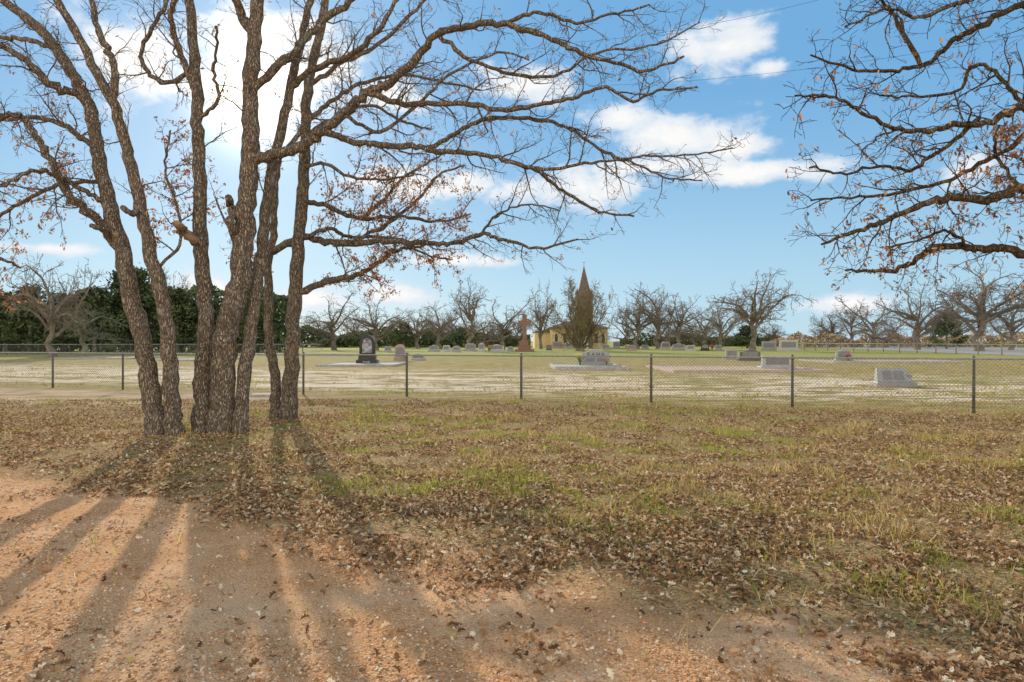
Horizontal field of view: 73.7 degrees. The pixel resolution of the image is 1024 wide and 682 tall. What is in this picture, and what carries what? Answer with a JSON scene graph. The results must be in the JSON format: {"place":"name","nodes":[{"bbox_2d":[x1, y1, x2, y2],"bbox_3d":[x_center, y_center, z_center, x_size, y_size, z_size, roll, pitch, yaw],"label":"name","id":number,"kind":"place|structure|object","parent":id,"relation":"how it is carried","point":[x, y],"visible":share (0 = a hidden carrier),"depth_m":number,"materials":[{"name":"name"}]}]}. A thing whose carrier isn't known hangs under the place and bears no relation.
{"place":"outdoors","nodes":[
{"label":"outdoors","id":0,"kind":"place"},
{"bbox_2d":[0,459,1002,681],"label":"gravel","id":1,"kind":"structure","parent":0,"point":[733,649],"depth_m":3.73,"materials":[{"name":"gravel"}]},
{"bbox_2d":[0,341,1023,681],"bbox_3d":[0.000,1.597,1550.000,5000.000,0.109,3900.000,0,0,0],"label":"ground","id":2,"kind":"structure","parent":0,"point":[610,601],"depth_m":5.24,"materials":[{"name":"soil"}]},
{"bbox_2d":[0,291,37,351],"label":"cedar tree","id":3,"kind":"object","parent":2,"relation":"on","point":[3,318],"visible":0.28,"depth_m":90.90,"materials":[{"name":"plant"}]},
{"bbox_2d":[0,228,48,312],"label":"oak tree","id":4,"kind":"object","parent":2,"relation":"on","point":[6,278],"visible":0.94,"depth_m":15.21,"materials":[{"name":"brown plant"}]},
{"bbox_2d":[0,282,67,353],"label":"cedar tree","id":5,"kind":"object","parent":2,"relation":"on","point":[9,335],"visible":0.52,"depth_m":85.63,"materials":[{"name":"plant"}]},
{"bbox_2d":[0,252,105,356],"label":"oak tree","id":6,"kind":"object","parent":2,"relation":"on","point":[52,316],"visible":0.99,"depth_m":67.67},
{"bbox_2d":[21,292,99,353],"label":"cedar tree","id":7,"kind":"object","parent":2,"relation":"on","point":[62,341],"visible":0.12,"depth_m":89.00,"materials":[{"name":"plant"}]},
{"bbox_2d":[37,296,130,355],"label":"oak tree","id":8,"kind":"object","parent":2,"relation":"on","point":[84,333],"visible":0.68,"depth_m":72.02,"materials":[{"name":"brown plant"}]},
{"bbox_2d":[53,285,132,352],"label":"cedar tree","id":9,"kind":"object","parent":2,"relation":"on","point":[97,303],"visible":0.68,"depth_m":85.79,"materials":[{"name":"plant"}]},
{"bbox_2d":[50,356,160,358],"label":"grave curb","id":10,"kind":"structure","parent":2,"relation":"on","point":[104,357],"depth_m":62.89,"materials":[{"name":"concrete"}]},
{"bbox_2d":[0,0,225,435],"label":"oak tree","id":11,"kind":"object","parent":2,"relation":"on","point":[166,417],"visible":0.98,"depth_m":11.53,"materials":[{"name":"brown plant"}]},
{"bbox_2d":[77,270,152,352],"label":"cedar tree","id":12,"kind":"object","parent":2,"relation":"on","point":[115,284],"visible":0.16,"depth_m":91.00,"materials":[{"name":"plant"}]},
{"bbox_2d":[88,262,159,349],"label":"cedar tree","id":13,"kind":"object","parent":2,"relation":"on","point":[142,275],"visible":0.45,"depth_m":89.67,"materials":[{"name":"plant"}]},
{"bbox_2d":[117,288,159,348],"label":"cedar tree","id":14,"kind":"object","parent":2,"relation":"on","point":[150,319],"visible":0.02,"depth_m":93.70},
{"bbox_2d":[0,344,319,354],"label":"chain link fence","id":15,"kind":"object","parent":2,"relation":"on","point":[69,349],"visible":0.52,"depth_m":81.10,"materials":[{"name":"metal"}]},
{"bbox_2d":[142,260,194,347],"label":"oak tree","id":16,"kind":"object","parent":2,"relation":"on","point":[169,287],"visible":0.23,"depth_m":94.81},
{"bbox_2d":[150,285,198,352],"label":"cedar tree","id":17,"kind":"object","parent":2,"relation":"on","point":[178,296],"visible":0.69,"depth_m":89.40,"materials":[{"name":"plant"}]},
{"bbox_2d":[155,358,238,360],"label":"grave curb","id":18,"kind":"structure","parent":2,"relation":"on","point":[188,359],"depth_m":53.95,"materials":[{"name":"concrete"}]},
{"bbox_2d":[178,297,219,352],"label":"cedar tree","id":19,"kind":"object","parent":2,"relation":"on","point":[195,320],"visible":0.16,"depth_m":91.22,"materials":[{"name":"plant"}]},
{"bbox_2d":[212,307,245,351],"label":"cedar tree","id":20,"kind":"object","parent":2,"relation":"on","point":[239,338],"visible":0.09,"depth_m":90.77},
{"bbox_2d":[238,307,282,352],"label":"cedar tree","id":21,"kind":"object","parent":2,"relation":"on","point":[260,333],"visible":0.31,"depth_m":94.04,"materials":[{"name":"plant"}]},
{"bbox_2d":[250,393,281,396],"bbox_3d":[-7.109,1.575,19.769,0.840,0.090,0.400,0,0,-6],"label":"flat marker","id":22,"kind":"object","parent":2,"relation":"on","point":[260,395],"visible":0.56,"depth_m":19.57,"materials":[{"name":"stone"}]},
{"bbox_2d":[238,353,358,355],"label":"grave curb","id":23,"kind":"structure","parent":2,"relation":"on","point":[317,353],"depth_m":80.75,"materials":[{"name":"concrete"}]},
{"bbox_2d":[299,312,343,334],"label":"oak tree","id":24,"kind":"object","parent":2,"relation":"on","point":[318,322],"visible":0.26,"depth_m":202.04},
{"bbox_2d":[300,291,370,349],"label":"oak tree","id":25,"kind":"object","parent":2,"relation":"on","point":[331,324],"visible":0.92,"depth_m":119.76,"materials":[{"name":"plant"}]},
{"bbox_2d":[338,316,360,346],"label":"oak tree","id":26,"kind":"object","parent":2,"relation":"on","point":[355,327],"visible":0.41,"depth_m":196.53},
{"bbox_2d":[315,362,408,366],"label":"grave curb","id":27,"kind":"structure","parent":2,"relation":"on","point":[381,364],"depth_m":42.44,"materials":[{"name":"concrete"}]},
{"bbox_2d":[356,335,378,362],"bbox_3d":[-9.944,0.590,46.973,1.445,1.980,0.710,0,0,0],"label":"headstone","id":28,"kind":"object","parent":2,"relation":"on","point":[367,344],"visible":0.75,"depth_m":46.83,"materials":[{"name":"black stone"}]},
{"bbox_2d":[339,294,417,350],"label":"oak tree","id":29,"kind":"object","parent":2,"relation":"on","point":[374,324],"visible":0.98,"depth_m":114.65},
{"bbox_2d":[384,346,391,351],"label":"headstone","id":30,"kind":"object","parent":2,"relation":"on","point":[387,348],"visible":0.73,"depth_m":96.98,"materials":[{"name":"grey stone"}]},
{"bbox_2d":[0,284,776,351],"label":"cedar wood","id":31,"kind":"object","parent":2,"relation":"on","point":[457,337],"visible":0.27,"depth_m":166.01,"materials":[{"name":"plant"}]},
{"bbox_2d":[394,344,405,360],"bbox_3d":[-9.073,0.946,55.303,0.972,1.368,0.440,0,0,0],"label":"headstone","id":32,"kind":"object","parent":2,"relation":"on","point":[399,348],"visible":0.74,"depth_m":55.20,"materials":[{"name":"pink stone"}]},
{"bbox_2d":[389,322,416,346],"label":"cedar tree","id":33,"kind":"object","parent":2,"relation":"on","point":[404,337],"visible":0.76,"depth_m":149.33,"materials":[{"name":"plant"}]},
{"bbox_2d":[207,0,614,419],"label":"oak tree","id":34,"kind":"object","parent":2,"relation":"on","point":[285,407],"visible":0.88,"depth_m":14.09,"materials":[{"name":"brown plant"}]},
{"bbox_2d":[380,308,450,347],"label":"oak tree","id":35,"kind":"object","parent":2,"relation":"on","point":[418,334],"visible":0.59,"depth_m":149.69,"materials":[{"name":"plant"}]},
{"bbox_2d":[411,353,425,359],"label":"headstone","id":36,"kind":"object","parent":2,"relation":"on","point":[420,358],"visible":0.71,"depth_m":56.63,"materials":[{"name":"stone"}]},
{"bbox_2d":[104,0,750,433],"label":"oak tree","id":37,"kind":"object","parent":2,"relation":"on","point":[222,402],"visible":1,"depth_m":11.79,"materials":[{"name":"brown plant"}]},
{"bbox_2d":[428,345,439,351],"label":"headstone","id":38,"kind":"object","parent":2,"relation":"on","point":[433,348],"visible":1,"depth_m":101.50,"materials":[{"name":"grey stone"}]},
{"bbox_2d":[412,301,464,348],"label":"oak tree","id":39,"kind":"object","parent":2,"relation":"on","point":[441,329],"visible":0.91,"depth_m":130.07,"materials":[{"name":"plant"}]},
{"bbox_2d":[442,345,450,351],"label":"headstone","id":40,"kind":"object","parent":2,"relation":"on","point":[446,348],"visible":1,"depth_m":101.50,"materials":[{"name":"stone"}]},
{"bbox_2d":[452,346,460,351],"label":"headstone","id":41,"kind":"object","parent":2,"relation":"on","point":[456,348],"visible":0.81,"depth_m":96.98,"materials":[{"name":"grey stone"}]},
{"bbox_2d":[445,317,475,331],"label":"oak tree","id":42,"kind":"object","parent":2,"relation":"on","point":[455,328],"visible":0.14,"depth_m":198.51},
{"bbox_2d":[464,343,476,350],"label":"headstone","id":43,"kind":"object","parent":2,"relation":"on","point":[470,346],"visible":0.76,"depth_m":106.45,"materials":[{"name":"grey stone"}]},
{"bbox_2d":[448,274,500,344],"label":"oak tree","id":44,"kind":"object","parent":2,"relation":"on","point":[471,319],"visible":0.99,"depth_m":109.67,"materials":[{"name":"plant"}]},
{"bbox_2d":[478,343,484,351],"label":"headstone","id":45,"kind":"object","parent":2,"relation":"on","point":[481,347],"visible":1,"depth_m":101.50,"materials":[{"name":"stone"}]},
{"bbox_2d":[464,320,505,346],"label":"oak tree","id":46,"kind":"object","parent":2,"relation":"on","point":[484,339],"visible":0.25,"depth_m":188.33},
{"bbox_2d":[487,344,505,351],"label":"headstone","id":47,"kind":"object","parent":2,"relation":"on","point":[497,348],"visible":0.93,"depth_m":101.50,"materials":[{"name":"stone"}]},
{"bbox_2d":[487,330,521,346],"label":"cedar tree","id":48,"kind":"object","parent":2,"relation":"on","point":[506,341],"visible":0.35,"depth_m":174.37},
{"bbox_2d":[475,295,535,349],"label":"oak tree","id":49,"kind":"object","parent":2,"relation":"on","point":[501,338],"visible":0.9,"depth_m":117.49,"materials":[{"name":"plant"}]},
{"bbox_2d":[507,346,513,351],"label":"headstone","id":50,"kind":"object","parent":2,"relation":"on","point":[510,348],"visible":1,"depth_m":101.50,"materials":[{"name":"grey stone"}]},
{"bbox_2d":[0,398,1023,681],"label":"leaf litter","id":51,"kind":"object","parent":2,"relation":"on","point":[1014,672],"visible":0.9,"depth_m":6.41,"materials":[{"name":"brown plant"}]},
{"bbox_2d":[0,362,1023,661],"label":"grass","id":52,"kind":"structure","parent":2,"relation":"on","point":[732,450],"depth_m":8.69,"materials":[{"name":"plant"}]},
{"bbox_2d":[0,350,1023,413],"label":"chain link fence","id":53,"kind":"object","parent":2,"relation":"on","point":[792,369],"visible":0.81,"depth_m":17.76,"materials":[{"name":"metal"}]},
{"bbox_2d":[508,316,532,345],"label":"oak tree","id":54,"kind":"object","parent":2,"relation":"on","point":[518,330],"visible":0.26,"depth_m":190.20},
{"bbox_2d":[515,314,533,351],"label":"stone cross","id":55,"kind":"object","parent":2,"relation":"on","point":[524,322],"visible":0.98,"depth_m":101.35,"materials":[{"name":"red stone"}]},
{"bbox_2d":[527,277,560,348],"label":"oak tree","id":56,"kind":"object","parent":2,"relation":"on","point":[540,315],"visible":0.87,"depth_m":134.66,"materials":[{"name":"plant"}]},
{"bbox_2d":[546,345,551,349],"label":"headstone","id":57,"kind":"object","parent":2,"relation":"on","point":[548,347],"visible":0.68,"depth_m":117.98,"materials":[{"name":"stone"}]},
{"bbox_2d":[552,341,563,347],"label":"headstone","id":58,"kind":"object","parent":2,"relation":"on","point":[555,344],"visible":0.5,"depth_m":150.55,"materials":[{"name":"grey stone"}]},
{"bbox_2d":[541,275,616,350],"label":"oak tree","id":59,"kind":"object","parent":2,"relation":"on","point":[582,329],"visible":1,"depth_m":107.04,"materials":[{"name":"plant"}]},
{"bbox_2d":[550,363,628,369],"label":"grave curb","id":60,"kind":"structure","parent":2,"relation":"on","point":[558,366],"depth_m":37.48,"materials":[{"name":"concrete"}]},
{"bbox_2d":[575,354,586,364],"bbox_3d":[4.063,1.108,40.764,0.706,0.717,0.726,0,0,-17],"label":"flower bunch","id":61,"kind":"object","parent":60,"relation":"on","point":[579,359],"visible":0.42,"depth_m":40.66,"materials":[{"name":"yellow plant"}]},
{"bbox_2d":[581,349,612,364],"bbox_3d":[5.090,1.066,41.609,2.011,1.128,0.616,0,0,0],"label":"headstone","id":62,"kind":"object","parent":2,"relation":"on","point":[594,360],"visible":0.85,"depth_m":41.47,"materials":[{"name":"grey stone"}]},
{"bbox_2d":[601,344,610,349],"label":"headstone","id":63,"kind":"object","parent":2,"relation":"on","point":[606,347],"visible":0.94,"depth_m":124.72,"materials":[{"name":"grey stone"}]},
{"bbox_2d":[612,341,620,348],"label":"headstone","id":64,"kind":"object","parent":2,"relation":"on","point":[616,344],"visible":1,"depth_m":140.83,"materials":[{"name":"grey stone"}]},
{"bbox_2d":[608,313,646,345],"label":"oak tree","id":65,"kind":"object","parent":2,"relation":"on","point":[627,336],"visible":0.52,"depth_m":201.01,"materials":[{"name":"plant"}]},
{"bbox_2d":[625,345,636,350],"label":"headstone","id":66,"kind":"object","parent":2,"relation":"on","point":[630,347],"visible":1,"depth_m":111.92,"materials":[{"name":"grey stone"}]},
{"bbox_2d":[611,291,675,348],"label":"oak tree","id":67,"kind":"object","parent":2,"relation":"on","point":[638,325],"visible":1,"depth_m":129.68,"materials":[{"name":"plant"}]},
{"bbox_2d":[627,281,696,348],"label":"oak tree","id":68,"kind":"object","parent":2,"relation":"on","point":[659,333],"visible":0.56,"depth_m":137.50,"materials":[{"name":"plant"}]},
{"bbox_2d":[660,342,670,348],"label":"headstone","id":69,"kind":"object","parent":2,"relation":"on","point":[665,345],"visible":0.77,"depth_m":132.29,"materials":[{"name":"stone"}]},
{"bbox_2d":[643,321,690,342],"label":"oak tree","id":70,"kind":"object","parent":2,"relation":"on","point":[667,339],"visible":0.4,"depth_m":195.69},
{"bbox_2d":[311,331,1023,346],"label":"dry brush","id":71,"kind":"object","parent":2,"relation":"on","point":[841,339],"visible":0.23,"depth_m":173.66,"materials":[{"name":"dry twigs"},{"name":"dry brown leaves"},{"name":"dry grass"}]},
{"bbox_2d":[671,343,685,349],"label":"headstone","id":72,"kind":"object","parent":2,"relation":"on","point":[678,346],"visible":0.88,"depth_m":124.72,"materials":[{"name":"grey stone"}]},
{"bbox_2d":[655,295,714,343],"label":"oak tree","id":73,"kind":"object","parent":2,"relation":"on","point":[677,333],"visible":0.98,"depth_m":128.03,"materials":[{"name":"plant"}]},
{"bbox_2d":[685,345,695,350],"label":"headstone","id":74,"kind":"object","parent":2,"relation":"on","point":[690,347],"visible":1,"depth_m":111.92,"materials":[{"name":"stone"}]},
{"bbox_2d":[665,320,716,344],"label":"oak tree","id":75,"kind":"object","parent":2,"relation":"on","point":[692,339],"visible":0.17,"depth_m":199.62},
{"bbox_2d":[682,303,727,347],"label":"oak tree","id":76,"kind":"object","parent":2,"relation":"on","point":[706,338],"visible":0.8,"depth_m":159.76,"materials":[{"name":"plant"}]},
{"bbox_2d":[700,343,709,350],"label":"headstone","id":77,"kind":"object","parent":2,"relation":"on","point":[704,346],"visible":1,"depth_m":111.92,"materials":[{"name":"black stone"}]},
{"bbox_2d":[715,345,721,349],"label":"headstone","id":78,"kind":"object","parent":2,"relation":"on","point":[718,347],"visible":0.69,"depth_m":117.98,"materials":[{"name":"grey stone"}]},
{"bbox_2d":[697,293,744,347],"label":"oak tree","id":79,"kind":"object","parent":2,"relation":"on","point":[720,337],"visible":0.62,"depth_m":164.67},
{"bbox_2d":[724,349,737,358],"bbox_3d":[19.244,1.176,59.849,1.227,0.908,0.440,0,0,0],"label":"headstone","id":80,"kind":"object","parent":2,"relation":"on","point":[731,352],"visible":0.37,"depth_m":59.74,"materials":[{"name":"grey stone"}]},
{"bbox_2d":[646,365,833,372],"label":"grave curb","id":81,"kind":"structure","parent":2,"relation":"on","point":[704,368],"depth_m":36.41,"materials":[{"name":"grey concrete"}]},
{"bbox_2d":[724,324,763,347],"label":"cedar tree","id":82,"kind":"object","parent":2,"relation":"on","point":[744,332],"visible":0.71,"depth_m":149.37,"materials":[{"name":"plant"}]},
{"bbox_2d":[737,350,760,360],"bbox_3d":[19.281,1.169,55.303,1.944,0.922,0.440,0,0,0],"label":"headstone","id":83,"kind":"object","parent":2,"relation":"on","point":[749,353],"visible":0.66,"depth_m":55.20,"materials":[{"name":"stone"}]},
{"bbox_2d":[704,267,817,350],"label":"oak tree","id":84,"kind":"object","parent":2,"relation":"on","point":[754,316],"visible":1,"depth_m":111.32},
{"bbox_2d":[760,341,776,349],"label":"headstone","id":85,"kind":"object","parent":2,"relation":"on","point":[768,345],"visible":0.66,"depth_m":117.98,"materials":[{"name":"grey stone"}]},
{"bbox_2d":[757,323,789,339],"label":"oak tree","id":86,"kind":"object","parent":2,"relation":"on","point":[772,336],"visible":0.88,"depth_m":198.82,"materials":[{"name":"plant"}]},
{"bbox_2d":[757,356,795,368],"bbox_3d":[14.720,1.225,37.991,1.948,0.810,0.550,0,0,0],"label":"headstone","id":87,"kind":"object","parent":2,"relation":"on","point":[774,365],"visible":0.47,"depth_m":37.86,"materials":[{"name":"stone"}]},
{"bbox_2d":[777,340,799,350],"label":"headstone","id":88,"kind":"object","parent":2,"relation":"on","point":[788,345],"visible":1,"depth_m":111.92,"materials":[{"name":"stone"}]},
{"bbox_2d":[807,323,828,346],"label":"oak tree","id":89,"kind":"object","parent":2,"relation":"on","point":[819,330],"visible":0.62,"depth_m":187.66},
{"bbox_2d":[809,312,849,344],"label":"oak tree","id":90,"kind":"object","parent":2,"relation":"on","point":[832,326],"visible":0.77,"depth_m":189.73,"materials":[{"name":"plant"}]},
{"bbox_2d":[833,349,853,360],"bbox_3d":[25.561,1.133,52.638,1.388,0.995,0.440,0,0,0],"label":"headstone","id":91,"kind":"object","parent":2,"relation":"on","point":[842,353],"visible":0.69,"depth_m":52.53,"materials":[{"name":"grey stone"}]},
{"bbox_2d":[826,299,878,345],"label":"oak tree","id":92,"kind":"object","parent":2,"relation":"on","point":[848,324],"visible":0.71,"depth_m":174.71,"materials":[{"name":"plant"}]},
{"bbox_2d":[833,295,907,347],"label":"oak tree","id":93,"kind":"object","parent":2,"relation":"on","point":[874,335],"visible":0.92,"depth_m":159.57,"materials":[{"name":"plant"}]},
{"bbox_2d":[798,359,966,362],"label":"grave curb","id":94,"kind":"structure","parent":2,"relation":"on","point":[886,361],"depth_m":49.09,"materials":[{"name":"concrete"}]},
{"bbox_2d":[872,368,917,386],"bbox_3d":[13.516,1.296,24.137,1.326,0.668,0.560,0,0,7],"label":"headstone","id":95,"kind":"object","parent":2,"relation":"on","point":[887,374],"visible":0.78,"depth_m":24.00,"materials":[{"name":"grey stone"}]},
{"bbox_2d":[867,311,926,345],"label":"oak tree","id":96,"kind":"object","parent":2,"relation":"on","point":[893,328],"visible":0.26,"depth_m":199.00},
{"bbox_2d":[775,0,1023,303],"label":"oak tree","id":97,"kind":"object","parent":2,"relation":"on","point":[1012,188],"visible":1,"depth_m":8.98,"materials":[{"name":"brown plant"}]},
{"bbox_2d":[798,343,1023,354],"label":"chain link fence","id":98,"kind":"object","parent":2,"relation":"on","point":[977,347],"visible":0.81,"depth_m":90.79,"materials":[{"name":"grey metal"}]},
{"bbox_2d":[872,275,968,349],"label":"oak tree","id":99,"kind":"object","parent":2,"relation":"on","point":[917,330],"visible":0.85,"depth_m":124.66,"materials":[{"name":"plant"}]},
{"bbox_2d":[909,313,962,345],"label":"oak tree","id":100,"kind":"object","parent":2,"relation":"on","point":[929,327],"visible":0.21,"depth_m":193.06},
{"bbox_2d":[922,310,969,348],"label":"cedar tree","id":101,"kind":"object","parent":2,"relation":"on","point":[943,327],"visible":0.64,"depth_m":139.47,"materials":[{"name":"plant"}]},
{"bbox_2d":[926,308,1002,338],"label":"oak tree","id":102,"kind":"object","parent":2,"relation":"on","point":[968,329],"visible":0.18,"depth_m":200.67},
{"bbox_2d":[923,262,1023,350],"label":"oak tree","id":103,"kind":"object","parent":2,"relation":"on","point":[981,315],"visible":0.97,"depth_m":104.62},
{"bbox_2d":[970,300,1023,349],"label":"oak tree","id":104,"kind":"object","parent":2,"relation":"on","point":[1012,329],"visible":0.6,"depth_m":119.76,"materials":[{"name":"plant"}]},
{"bbox_2d":[992,273,1023,321],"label":"oak tree","id":105,"kind":"object","parent":2,"relation":"on","point":[1019,298],"visible":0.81,"depth_m":96.75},
{"bbox_2d":[0,0,1023,340],"label":"sky","id":106,"kind":"structure","parent":0,"point":[701,242],"materials":[{"name":"blue"}]},
{"bbox_2d":[532,262,607,347],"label":"church","id":107,"kind":"structure","parent":0,"point":[548,339],"depth_m":152.00,"materials":[{"name":"brick"}]},
{"bbox_2d":[583,0,816,41],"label":"power cable","id":108,"kind":"object","parent":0,"point":[709,24],"visible":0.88,"depth_m":29.78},
{"bbox_2d":[594,35,1022,85],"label":"power cable","id":109,"kind":"object","parent":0,"point":[817,67],"visible":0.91,"depth_m":27.48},
{"bbox_2d":[800,344,1023,355],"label":"road","id":110,"kind":"structure","parent":0,"point":[1019,351],"depth_m":126.90,"materials":[{"name":"asphalt"}]}
]}

